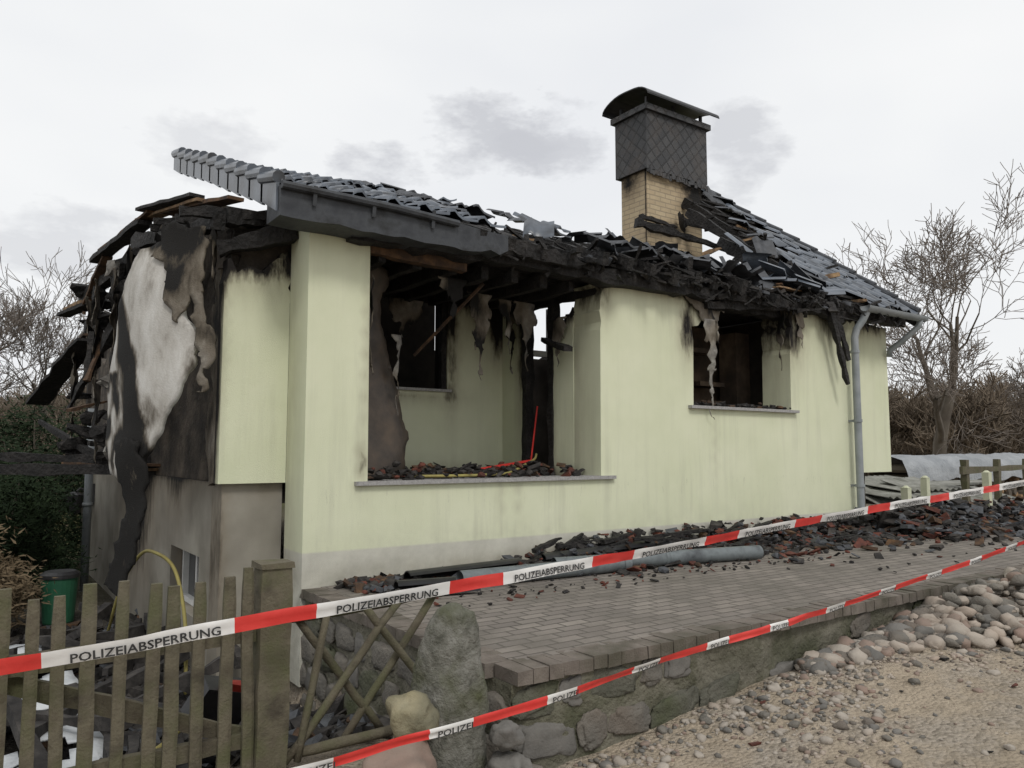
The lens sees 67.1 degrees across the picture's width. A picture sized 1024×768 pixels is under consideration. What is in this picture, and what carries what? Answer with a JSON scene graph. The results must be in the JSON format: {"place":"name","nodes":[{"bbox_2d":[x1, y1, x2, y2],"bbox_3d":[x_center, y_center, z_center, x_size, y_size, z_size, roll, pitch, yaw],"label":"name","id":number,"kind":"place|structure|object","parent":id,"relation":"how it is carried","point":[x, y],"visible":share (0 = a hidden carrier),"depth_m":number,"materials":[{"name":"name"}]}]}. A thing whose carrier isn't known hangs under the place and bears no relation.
{"place":"outdoors","nodes":[
{"label":"outdoors","id":0,"kind":"place"},
{"bbox_2d":[2,388,1007,423],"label":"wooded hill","id":1,"kind":"structure","parent":0,"point":[65,402],"depth_m":79.64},
{"bbox_2d":[0,0,1023,398],"label":"sky","id":2,"kind":"structure","parent":0,"point":[832,114],"materials":[{"name":"white"}]},
{"bbox_2d":[4,479,1023,767],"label":"ground","id":3,"kind":"structure","parent":0,"point":[970,713],"depth_m":4.19,"materials":[{"name":"beige sand"}]},
{"bbox_2d":[0,516,57,628],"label":"bramble bush","id":4,"kind":"object","parent":3,"relation":"on","point":[13,580],"visible":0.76,"depth_m":8.28,"materials":[{"name":"brown plant"}]},
{"bbox_2d":[0,276,83,415],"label":"bare tree","id":5,"kind":"object","parent":3,"relation":"on","point":[19,311],"visible":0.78,"depth_m":23.32,"materials":[{"name":"brown plant"}]},
{"bbox_2d":[0,387,96,567],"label":"evergreen shrub","id":6,"kind":"object","parent":3,"relation":"on","point":[25,427],"visible":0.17,"depth_m":12.97,"materials":[{"name":"green plant"}]},
{"bbox_2d":[0,433,101,604],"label":"evergreen shrub","id":7,"kind":"object","parent":3,"relation":"on","point":[22,539],"visible":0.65,"depth_m":10.05,"materials":[{"name":"green plant"}]},
{"bbox_2d":[3,644,103,767],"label":"white plastic sheet","id":8,"kind":"object","parent":3,"relation":"on","point":[11,760],"visible":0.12,"depth_m":4.60,"materials":[{"name":"white plastic"}]},
{"bbox_2d":[0,240,109,435],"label":"bare tree","id":9,"kind":"object","parent":3,"relation":"on","point":[50,330],"visible":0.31,"depth_m":25.12,"materials":[{"name":"brown plant"}]},
{"bbox_2d":[39,569,80,624],"bbox_3d":[-5.168,2.428,8.805,0.410,0.580,0.410,4,-6,-35],"label":"green bin","id":10,"kind":"object","parent":3,"relation":"on","point":[66,582],"visible":0.87,"depth_m":8.68,"materials":[{"name":"plastic"}]},
{"bbox_2d":[79,408,94,591],"bbox_3d":[-6.077,1.651,11.055,0.135,2.600,0.135,4,-6,-35],"label":"downpipe","id":11,"kind":"object","parent":3,"relation":"on","point":[87,504],"visible":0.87,"depth_m":10.99,"materials":[{"name":"metal"}]},
{"bbox_2d":[0,559,294,767],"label":"wooden picket fence","id":12,"kind":"object","parent":3,"relation":"on","point":[258,736],"visible":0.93,"depth_m":3.51,"materials":[{"name":"brown wood"}]},
{"bbox_2d":[5,602,392,767],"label":"yard debris","id":13,"kind":"object","parent":3,"relation":"on","point":[334,722],"visible":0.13,"depth_m":5.26,"materials":[{"name":"ceramic"}]},
{"bbox_2d":[107,549,187,747],"bbox_3d":[-2.867,1.879,5.568,1.167,1.092,4.514,1,-5,-14],"label":"fire hose","id":14,"kind":"object","parent":13,"relation":"on","point":[167,560],"visible":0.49,"depth_m":6.38,"materials":[{"name":"rubber"}]},
{"bbox_2d":[180,675,240,724],"bbox_3d":[-1.591,1.734,4.200,0.234,0.339,0.375,-4,-6,38],"label":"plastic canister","id":15,"kind":"object","parent":13,"relation":"on","point":[210,704],"visible":0.29,"depth_m":4.13,"materials":[{"name":"black plastic"}]},
{"bbox_2d":[286,595,442,764],"bbox_3d":[-0.775,1.514,4.092,0.906,0.780,0.114,4,-6,-35],"label":"rustic lattice fence","id":16,"kind":"object","parent":3,"relation":"on","point":[298,750],"visible":0.68,"depth_m":4.02,"materials":[{"name":"brown wood"}]},
{"bbox_2d":[362,737,436,767],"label":"boulder","id":17,"kind":"object","parent":3,"relation":"on","point":[419,754],"visible":0.65,"depth_m":3.24,"materials":[{"name":"stone"}]},
{"bbox_2d":[385,690,439,740],"bbox_3d":[-0.444,1.480,3.461,0.233,0.217,0.282,2,-5,-19],"label":"boulder","id":18,"kind":"object","parent":17,"relation":"on","point":[412,711],"visible":0.84,"depth_m":3.37,"materials":[{"name":"beige stone"}]},
{"bbox_2d":[410,602,488,767],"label":"standing stone","id":19,"kind":"object","parent":3,"relation":"on","point":[448,677],"visible":0.76,"depth_m":3.55,"materials":[{"name":"stone"}]},
{"bbox_2d":[79,472,865,677],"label":"basement wall","id":20,"kind":"structure","parent":3,"relation":"on","point":[221,531],"depth_m":6.99,"materials":[{"name":"grey paint"}]},
{"bbox_2d":[65,483,94,514],"bbox_3d":[-6.852,1.828,12.211,0.410,0.490,0.270,4,-6,-35],"label":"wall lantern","id":21,"kind":"object","parent":20,"relation":"attached to","point":[78,500],"depth_m":12.13,"materials":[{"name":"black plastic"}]},
{"bbox_2d":[182,550,198,605],"bbox_3d":[-2.947,1.829,7.268,0.065,0.535,1.130,4,-6,-35],"label":"basement window","id":22,"kind":"structure","parent":20,"relation":"in","point":[190,567],"depth_m":7.63,"materials":[{"name":"grey glass"}]},
{"bbox_2d":[90,206,291,480],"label":"charred gable wall","id":23,"kind":"structure","parent":20,"relation":"on","point":[179,449],"depth_m":7.35,"materials":[{"name":"grey paint"}]},
{"bbox_2d":[0,192,298,476],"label":"burned gable timbers","id":24,"kind":"object","parent":23,"relation":"attached to","point":[194,209],"visible":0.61,"depth_m":8.78,"materials":[{"name":"black wood"}]},
{"bbox_2d":[57,247,143,463],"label":"scorched insulation lumps","id":25,"kind":"object","parent":24,"relation":"attached to","point":[96,433],"visible":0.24,"depth_m":9.44,"materials":[{"name":"brown wood"}]},
{"bbox_2d":[70,219,190,463],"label":"gable membrane remnants","id":26,"kind":"object","parent":24,"relation":"attached to","point":[113,319],"visible":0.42,"depth_m":8.79,"materials":[{"name":"fabric"}]},
{"bbox_2d":[104,222,216,595],"bbox_3d":[-2.978,0.215,6.281,1.360,3.044,0.269,-3,-6,31],"label":"peeled insulation sheet","id":27,"kind":"object","parent":24,"relation":"attached to","point":[161,340],"visible":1,"depth_m":6.17,"materials":[{"name":"fabric"}]},
{"bbox_2d":[205,267,222,485],"bbox_3d":[-2.502,-0.063,6.539,0.080,1.837,0.321,4,-6,-35],"label":"gable insulation","id":28,"kind":"object","parent":20,"relation":"on","point":[210,434],"visible":0.42,"depth_m":6.46,"materials":[{"name":"fabric"}]},
{"bbox_2d":[84,216,864,502],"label":"walls","id":29,"kind":"structure","parent":20,"relation":"on","point":[417,370],"depth_m":10.62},
{"bbox_2d":[368,266,408,477],"bbox_3d":[-1.259,-0.096,7.267,0.207,2.020,0.839,-4,-7,41],"label":"curled panel","id":30,"kind":"object","parent":29,"relation":"on","point":[388,436],"visible":0.46,"depth_m":7.31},
{"bbox_2d":[399,302,574,478],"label":"loggia walls","id":31,"kind":"structure","parent":29,"relation":"on","point":[472,417],"depth_m":9.18,"materials":[{"name":"beige paint"}]},
{"bbox_2d":[397,387,451,391],"bbox_3d":[-1.303,0.052,8.728,1.350,0.030,0.160,4,-6,-35],"label":"loggia window sill","id":32,"kind":"structure","parent":31,"relation":"attached to","point":[425,389],"depth_m":8.84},
{"bbox_2d":[533,309,547,357],"bbox_3d":[0.539,-0.625,9.675,0.900,0.605,0.060,4,-6,-35],"label":"white frame remnant","id":33,"kind":"object","parent":31,"relation":"attached to","point":[536,353],"visible":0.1,"depth_m":9.50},
{"bbox_2d":[213,253,891,483],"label":"insulated wall","id":34,"kind":"structure","parent":29,"relation":"on","point":[252,386],"depth_m":6.45,"materials":[{"name":"beige paint"}]},
{"bbox_2d":[368,249,860,479],"bbox_3d":[1.199,-0.426,9.738,7.600,3.155,3.035,4,-6,-35],"label":"interior rubble","id":35,"kind":"object","parent":29,"relation":"on","point":[420,469],"visible":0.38,"depth_m":7.81,"materials":[{"name":"ceramic"}]},
{"bbox_2d":[414,453,536,477],"bbox_3d":[-0.158,0.808,7.791,0.370,0.217,2.314,-3,-6,31],"label":"fire hose","id":36,"kind":"object","parent":35,"relation":"on","point":[462,475],"visible":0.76,"depth_m":7.13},
{"bbox_2d":[481,406,537,468],"bbox_3d":[-0.006,0.576,8.469,0.021,0.715,0.977,-4,-6,39],"label":"barrier tape scrap","id":37,"kind":"object","parent":35,"relation":"on","point":[507,464],"visible":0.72,"depth_m":8.71,"materials":[{"name":"red plastic"}]},
{"bbox_2d":[346,190,916,384],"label":"charred timbers","id":38,"kind":"object","parent":29,"relation":"on","point":[557,259],"visible":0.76,"depth_m":8.40,"materials":[{"name":"black wood"}]},
{"bbox_2d":[267,180,507,258],"bbox_3d":[-0.971,-1.339,6.566,2.110,0.291,0.382,4,-6,-35],"label":"box gutter","id":39,"kind":"object","parent":38,"relation":"on","point":[308,208],"visible":0.98,"depth_m":6.31,"materials":[{"name":"grey metal"}]},
{"bbox_2d":[209,226,804,418],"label":"hanging remnants","id":40,"kind":"object","parent":38,"relation":"hanging from","point":[405,313],"visible":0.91,"depth_m":8.63,"materials":[{"name":"fabric"}]},
{"bbox_2d":[226,158,917,313],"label":"roof tiles","id":41,"kind":"object","parent":38,"relation":"on","point":[752,266],"visible":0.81,"depth_m":9.79,"materials":[{"name":"grey tile"}]},
{"bbox_2d":[171,147,284,210],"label":"verge tiles","id":42,"kind":"object","parent":41,"relation":"attached to","point":[255,182],"visible":1,"depth_m":6.93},
{"bbox_2d":[707,190,920,314],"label":"verge tiles","id":43,"kind":"object","parent":41,"relation":"attached to","point":[875,285],"visible":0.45,"depth_m":12.70,"materials":[{"name":"grey tile"}]},
{"bbox_2d":[460,199,903,322],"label":"charred roof deck","id":44,"kind":"structure","parent":38,"relation":"on","point":[722,295],"depth_m":9.03,"materials":[{"name":"black wood"}]},
{"bbox_2d":[860,305,928,356],"bbox_3d":[5.374,-0.732,11.154,1.590,0.574,0.529,4,-6,-35],"label":"zinc gutter","id":45,"kind":"object","parent":38,"relation":"attached to","point":[917,327],"visible":0.99,"depth_m":11.24,"materials":[{"name":"grey metal"}]},
{"bbox_2d":[621,169,701,256],"bbox_3d":[2.646,-1.152,13.436,1.350,5.200,0.620,4,-6,-35],"label":"chimney stack","id":46,"kind":"object","parent":29,"relation":"on","point":[645,192],"visible":0.17,"depth_m":13.26,"materials":[{"name":"beige brick"}]},
{"bbox_2d":[610,102,710,190],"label":"chimney slate cladding","id":47,"kind":"structure","parent":46,"relation":"attached to","point":[653,139],"depth_m":13.32,"materials":[{"name":"grey stone"}]},
{"bbox_2d":[602,86,718,121],"bbox_3d":[2.659,-4.805,13.765,1.800,0.336,1.120,4,-6,-35],"label":"chimney cowl","id":48,"kind":"object","parent":47,"relation":"on","point":[624,102],"visible":0.56,"depth_m":13.59,"materials":[{"name":"black metal"}]},
{"bbox_2d":[692,327,750,404],"bbox_3d":[2.724,0.185,10.936,2.200,2.100,0.750,4,-6,-35],"label":"scorched inner masonry","id":49,"kind":"object","parent":29,"relation":"on","point":[731,379],"visible":0.23,"depth_m":10.95,"materials":[{"name":"paint"}]},
{"bbox_2d":[0,480,1023,675],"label":"police tape","id":50,"kind":"object","parent":3,"relation":"on","point":[15,664],"visible":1,"depth_m":3.89,"materials":[{"name":"plastic"}]},
{"bbox_2d":[0,364,1023,525],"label":"tree line","id":51,"kind":"object","parent":3,"relation":"on","point":[912,425],"visible":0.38,"depth_m":23.95,"materials":[{"name":"plant"}]},
{"bbox_2d":[532,764,542,767],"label":"boulder","id":52,"kind":"object","parent":3,"relation":"on","point":[536,766],"visible":0.35,"depth_m":3.65,"materials":[{"name":"grey stone"}]},
{"bbox_2d":[485,750,532,767],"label":"boulder","id":53,"kind":"object","parent":52,"relation":"on","point":[505,759],"visible":0.93,"depth_m":3.52,"materials":[{"name":"grey stone"}]},
{"bbox_2d":[489,720,524,751],"bbox_3d":[-0.033,1.635,3.577,0.157,0.129,0.168,4,-6,-35],"label":"boulder","id":54,"kind":"object","parent":53,"relation":"on","point":[506,735],"visible":1,"depth_m":3.52,"materials":[{"name":"grey stone"}]},
{"bbox_2d":[284,231,856,686],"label":"front wall","id":55,"kind":"structure","parent":3,"relation":"on","point":[656,445],"depth_m":8.09,"materials":[{"name":"beige paint"}]},
{"bbox_2d":[354,405,799,485],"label":"window sills","id":56,"kind":"structure","parent":55,"relation":"on","point":[460,480],"depth_m":7.35,"materials":[{"name":"stone"}]},
{"bbox_2d":[848,311,869,518],"bbox_3d":[4.771,0.475,10.533,0.143,2.991,0.328,12,-13,-68],"label":"zinc downpipe","id":57,"kind":"object","parent":55,"relation":"attached to","point":[857,420],"visible":0.84,"depth_m":10.51,"materials":[{"name":"grey metal"}]},
{"bbox_2d":[293,541,1023,767],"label":"police tape","id":58,"kind":"object","parent":3,"relation":"on","point":[446,730],"visible":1,"depth_m":3.60,"materials":[{"name":"red plastic"}]},
{"bbox_2d":[738,657,1017,751],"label":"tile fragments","id":59,"kind":"object","parent":3,"relation":"on","point":[764,701],"visible":0.56,"depth_m":4.47,"materials":[{"name":"tile"}]},
{"bbox_2d":[794,566,1023,673],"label":"cobblestone pile","id":60,"kind":"object","parent":3,"relation":"on","point":[984,614],"visible":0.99,"depth_m":5.37,"materials":[{"name":"beige stone"}]},
{"bbox_2d":[825,162,1023,454],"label":"bare tree","id":61,"kind":"object","parent":3,"relation":"on","point":[943,403],"visible":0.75,"depth_m":18.81,"materials":[{"name":"brown plant"}]},
{"bbox_2d":[869,452,1023,496],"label":"covered firewood stack","id":62,"kind":"object","parent":3,"relation":"on","point":[939,467],"visible":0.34,"depth_m":15.86,"materials":[{"name":"white plastic"}]},
{"bbox_2d":[981,470,992,506],"bbox_3d":[7.337,1.779,11.894,0.120,0.889,0.120,4,-6,-35],"label":"concrete fence post","id":63,"kind":"object","parent":3,"relation":"on","point":[986,477],"visible":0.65,"depth_m":11.88,"materials":[{"name":"beige concrete"}]},
{"bbox_2d":[977,347,1023,453],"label":"bare tree","id":64,"kind":"object","parent":3,"relation":"on","point":[1018,388],"visible":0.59,"depth_m":24.53,"materials":[{"name":"brown plant"}]},
{"bbox_2d":[382,292,735,472],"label":"charred frames","id":65,"kind":"structure","parent":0,"point":[528,376],"depth_m":9.08,"materials":[{"name":"black wood"}]},
{"bbox_2d":[381,259,761,327],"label":"charred ceiling","id":66,"kind":"structure","parent":0,"point":[727,319],"depth_m":10.30,"materials":[{"name":"black wood"}]},
{"bbox_2d":[299,529,1023,767],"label":"paved terrace","id":67,"kind":"structure","parent":0,"point":[548,641],"depth_m":5.06,"materials":[{"name":"concrete"}]},
{"bbox_2d":[393,539,688,592],"bbox_3d":[0.696,1.607,7.035,3.860,0.193,0.838,4,-6,-35],"label":"fallen gutter section","id":68,"kind":"object","parent":67,"relation":"on","point":[442,572],"visible":0.56,"depth_m":6.56,"materials":[{"name":"black metal"}]},
{"bbox_2d":[456,559,632,581],"bbox_3d":[0.318,1.585,6.548,1.732,0.147,0.146,3,-6,-32],"label":"fallen downpipe","id":69,"kind":"object","parent":67,"relation":"on","point":[599,569],"visible":0.46,"depth_m":6.50,"materials":[{"name":"grey metal"}]},
{"bbox_2d":[551,545,763,565],"bbox_3d":[1.428,1.648,7.298,2.299,0.144,0.144,2,-5,-23],"label":"fallen downpipe","id":70,"kind":"object","parent":67,"relation":"on","point":[707,555],"visible":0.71,"depth_m":7.41,"materials":[{"name":"grey metal"}]},
{"bbox_2d":[333,495,1023,606],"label":"roof debris pile","id":71,"kind":"object","parent":67,"relation":"on","point":[978,521],"visible":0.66,"depth_m":9.11,"materials":[{"name":"tile"}]},
{"bbox_2d":[531,515,887,552],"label":"charred beam scraps","id":72,"kind":"object","parent":67,"relation":"on","point":[618,538],"visible":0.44,"depth_m":8.08,"materials":[{"name":"black wood"}]},
{"bbox_2d":[900,486,911,499],"bbox_3d":[5.809,1.836,11.348,0.120,0.678,0.120,4,-6,-35],"label":"concrete fence post","id":73,"kind":"object","parent":67,"relation":"on","point":[906,492],"visible":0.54,"depth_m":11.34,"materials":[{"name":"beige concrete"}]},
{"bbox_2d":[920,476,930,505],"bbox_3d":[6.383,1.819,11.891,0.120,0.808,0.120,4,-6,-35],"label":"concrete fence post","id":74,"kind":"object","parent":67,"relation":"on","point":[925,485],"visible":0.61,"depth_m":11.88,"materials":[{"name":"beige concrete"}]},
{"bbox_2d":[865,475,1023,516],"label":"corrugated roof sheets","id":75,"kind":"object","parent":67,"relation":"on","point":[880,489],"visible":0.41,"depth_m":12.68,"materials":[{"name":"grey metal"}]},
{"bbox_2d":[959,459,1023,501],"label":"rail fence","id":76,"kind":"object","parent":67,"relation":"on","point":[966,470],"visible":0.68,"depth_m":12.92,"materials":[{"name":"brown wood"}]},
{"bbox_2d":[569,639,1023,767],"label":"gravel","id":77,"kind":"structure","parent":0,"point":[870,726],"depth_m":4.31,"materials":[{"name":"grey gravel"}]}
]}

